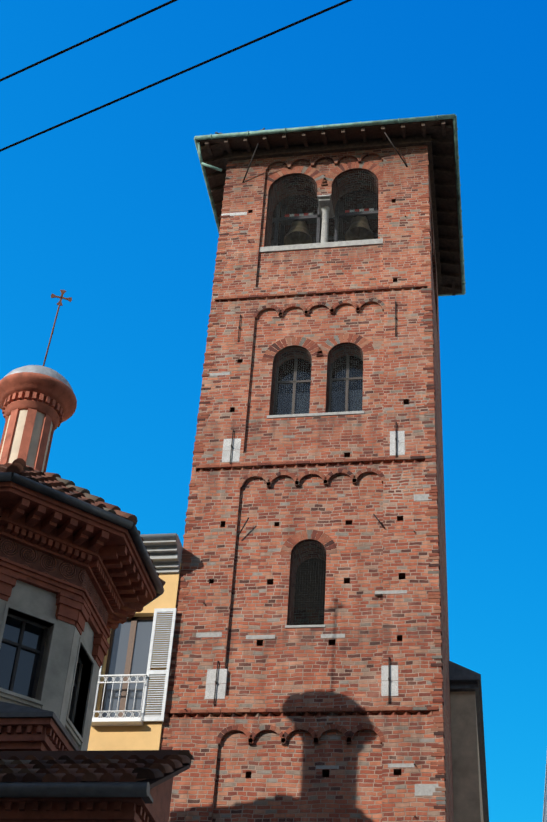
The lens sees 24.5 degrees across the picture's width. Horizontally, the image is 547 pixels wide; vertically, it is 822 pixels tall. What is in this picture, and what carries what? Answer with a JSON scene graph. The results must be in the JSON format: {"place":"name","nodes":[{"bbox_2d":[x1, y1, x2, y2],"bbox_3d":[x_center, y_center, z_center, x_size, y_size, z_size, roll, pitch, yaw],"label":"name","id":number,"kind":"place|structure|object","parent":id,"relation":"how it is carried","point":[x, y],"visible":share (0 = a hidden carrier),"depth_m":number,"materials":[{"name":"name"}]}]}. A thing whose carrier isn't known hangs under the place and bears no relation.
{"place":"outdoors","nodes":[
{"label":"outdoors","id":0,"kind":"place"},
{"bbox_2d":[0,409,52,471],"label":"turret stripes","id":1,"kind":"object","parent":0,"point":[34,441],"visible":0.19,"depth_m":19.58,"materials":[{"name":"beige paint"}]},
{"bbox_2d":[0,718,73,750],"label":"brick cornice","id":2,"kind":"structure","parent":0,"point":[31,734],"depth_m":14.77,"materials":[{"name":"red brick"}]},
{"bbox_2d":[0,701,80,750],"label":"ledge flashing","id":3,"kind":"object","parent":2,"relation":"on","point":[9,710],"visible":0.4,"depth_m":14.88,"materials":[{"name":"grey metal"}]},
{"bbox_2d":[0,580,93,745],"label":"chapel drum","id":4,"kind":"object","parent":3,"relation":"on","point":[33,598],"visible":0.21,"depth_m":16.87,"materials":[{"name":"grey paint"}]},
{"bbox_2d":[0,599,99,750],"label":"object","id":5,"kind":"structure","parent":4,"relation":"attached to","point":[65,644],"depth_m":16.66,"materials":[{"name":"grey paint"}]},
{"bbox_2d":[0,616,80,721],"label":"window panes","id":6,"kind":"structure","parent":5,"relation":"in","point":[22,648],"depth_m":16.52,"materials":[{"name":"black glass"}]},
{"bbox_2d":[0,481,155,667],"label":"brick cornice","id":7,"kind":"structure","parent":4,"relation":"on","point":[84,567],"depth_m":17.23,"materials":[{"name":"red brick"}]},
{"bbox_2d":[0,472,163,628],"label":"roof gutter","id":8,"kind":"object","parent":7,"relation":"attached to","point":[67,499],"visible":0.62,"depth_m":17.22,"materials":[{"name":"grey metal"}]},
{"bbox_2d":[0,458,165,585],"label":"chapel roof tiles","id":9,"kind":"object","parent":7,"relation":"on","point":[56,481],"visible":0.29,"depth_m":17.79,"materials":[{"name":"brown tile"}]},
{"bbox_2d":[0,777,172,821],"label":"brick wall","id":10,"kind":"structure","parent":0,"point":[97,809],"depth_m":12.72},
{"bbox_2d":[0,750,193,788],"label":"wing roof","id":11,"kind":"structure","parent":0,"point":[153,768],"depth_m":13.54,"materials":[{"name":"brown tile"}]},
{"bbox_2d":[0,782,152,803],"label":"wing gutter","id":12,"kind":"object","parent":11,"relation":"attached to","point":[63,789],"visible":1,"depth_m":12.55,"materials":[{"name":"grey metal"}]},
{"bbox_2d":[0,0,546,821],"label":"sky","id":13,"kind":"structure","parent":0,"point":[109,207],"materials":[{"name":"blue"}]},
{"bbox_2d":[160,132,453,821],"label":"tower","id":14,"kind":"structure","parent":0,"point":[240,587],"depth_m":24.81,"materials":[{"name":"red brick"}]},
{"bbox_2d":[159,147,445,810],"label":"brick trim","id":15,"kind":"structure","parent":14,"relation":"attached to","point":[319,353],"depth_m":25.43,"materials":[{"name":"red brick"}]},
{"bbox_2d":[294,558,325,607],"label":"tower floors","id":16,"kind":"structure","parent":14,"relation":"on","point":[320,578],"depth_m":27.43,"materials":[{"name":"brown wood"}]},
{"bbox_2d":[271,200,377,245],"bbox_3d":[1.415,-4.317,31.298,3.300,3.200,0.840,-3,-38,9],"label":"bell frame","id":17,"kind":"object","parent":16,"relation":"on","point":[338,235],"depth_m":31.35,"materials":[{"name":"grey metal"}]},
{"bbox_2d":[284,216,373,244],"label":"bells","id":18,"kind":"object","parent":17,"relation":"hanging from","point":[352,232],"depth_m":31.21,"materials":[{"name":"brown metal"}]},
{"bbox_2d":[273,355,362,414],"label":"tower windows","id":19,"kind":"structure","parent":14,"relation":"in","point":[354,402],"depth_m":27.48,"materials":[{"name":"grey glass"}]},
{"bbox_2d":[196,212,441,795],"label":"stone blocks","id":20,"kind":"structure","parent":14,"relation":"in","point":[420,789],"depth_m":23.60,"materials":[{"name":"white stone"}]},
{"bbox_2d":[264,170,377,624],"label":"tower nets","id":21,"kind":"object","parent":14,"relation":"attached to","point":[329,353],"visible":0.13,"depth_m":27.57},
{"bbox_2d":[317,194,333,242],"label":"belfry columns","id":22,"kind":"structure","parent":14,"relation":"on","point":[324,202],"depth_m":30.47,"materials":[{"name":"grey stone"}]},
{"bbox_2d":[198,119,461,295],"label":"tower roof","id":23,"kind":"structure","parent":14,"relation":"on","point":[439,131],"depth_m":31.54,"materials":[{"name":"brown wood"}]},
{"bbox_2d":[194,114,465,295],"bbox_3d":[1.683,-4.791,33.102,6.502,0.801,6.402,-3,-38,9],"label":"roof gutter","id":24,"kind":"object","parent":23,"relation":"attached to","point":[453,117],"visible":0.77,"depth_m":31.17,"materials":[{"name":"metal"}]},
{"bbox_2d":[223,134,441,283],"bbox_3d":[1.695,-5.032,33.294,5.200,0.260,5.100,-3,-38,9],"label":"tower wall plate","id":25,"kind":"object","parent":14,"relation":"on","point":[370,144],"visible":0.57,"depth_m":31.36,"materials":[{"name":"brown brick"}]},
{"bbox_2d":[285,208,373,216],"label":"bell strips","id":26,"kind":"object","parent":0,"point":[356,210],"depth_m":31.41,"materials":[{"name":"red metal"}]},
{"bbox_2d":[543,774,546,821],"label":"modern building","id":27,"kind":"structure","parent":0,"point":[545,812],"depth_m":67.89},
{"bbox_2d":[542,758,546,821],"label":"building edge","id":28,"kind":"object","parent":27,"relation":"attached to","point":[545,788],"depth_m":67.48,"materials":[{"name":"grey"}]},
{"label":"ground","id":29,"kind":"structure","parent":0,"visible":0},
{"bbox_2d":[87,562,180,750],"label":"yellow building","id":30,"kind":"structure","parent":29,"relation":"on","point":[146,736],"depth_m":22.75,"materials":[{"name":"paint"}]},
{"bbox_2d":[91,674,146,725],"bbox_3d":[-4.384,5.329,23.158,4.170,0.940,0.220,-3,-38,9],"label":"balcony railing","id":31,"kind":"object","parent":30,"relation":"attached to","point":[133,720],"depth_m":22.70,"materials":[{"name":"white metal"}]},
{"bbox_2d":[98,617,152,717],"bbox_3d":[-4.312,4.892,23.751,4.050,2.200,0.240,-3,-38,9],"label":"yellow window","id":32,"kind":"structure","parent":30,"relation":"attached to","point":[129,647],"depth_m":23.63,"materials":[{"name":"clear glass"}]},
{"bbox_2d":[93,608,176,721],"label":"window shutters","id":33,"kind":"object","parent":30,"relation":"attached to","point":[152,717],"visible":0.29,"depth_m":23.18,"materials":[{"name":"white wood"}]},
{"bbox_2d":[140,533,182,573],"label":"cornice","id":34,"kind":"structure","parent":30,"relation":"on","point":[165,551],"depth_m":24.44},
{"bbox_2d":[450,691,483,821],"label":"back building","id":35,"kind":"structure","parent":29,"relation":"on","point":[467,797],"depth_m":26.17,"materials":[{"name":"grey paint"}]},
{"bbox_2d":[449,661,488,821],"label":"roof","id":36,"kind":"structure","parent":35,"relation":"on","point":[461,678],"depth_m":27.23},
{"bbox_3d":[-4.433,8.047,14.142,3.500,7.360,3.500,-3,-38,9],"label":"chapel","id":37,"kind":"object","parent":29,"relation":"on","visible":0},
{"bbox_2d":[0,372,76,472],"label":"turret","id":38,"kind":"object","parent":37,"relation":"on","point":[53,400],"visible":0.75,"depth_m":19.89,"materials":[{"name":"brick"}]},
{"bbox_2d":[4,365,73,392],"bbox_3d":[-3.838,-0.403,20.563,1.260,0.470,1.260,-3,-38,9],"label":"dome cap","id":39,"kind":"object","parent":38,"relation":"on","point":[44,370],"visible":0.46,"depth_m":20.08,"materials":[{"name":"grey metal"}]},
{"bbox_2d":[43,290,71,365],"bbox_3d":[-3.711,-1.319,21.278,0.370,1.996,0.055,11,-38,-9],"label":"cross","id":40,"kind":"object","parent":39,"relation":"on","point":[61,297],"visible":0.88,"depth_m":21.66,"materials":[{"name":"brown metal"}]},
{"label":"street buildings","id":41,"kind":"object","parent":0,"visible":0},
{"bbox_2d":[0,0,351,151],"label":"overhead cables","id":42,"kind":"object","parent":41,"relation":"attached to","point":[162,80],"visible":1,"depth_m":5.74,"materials":[{"name":"black"}]}
]}

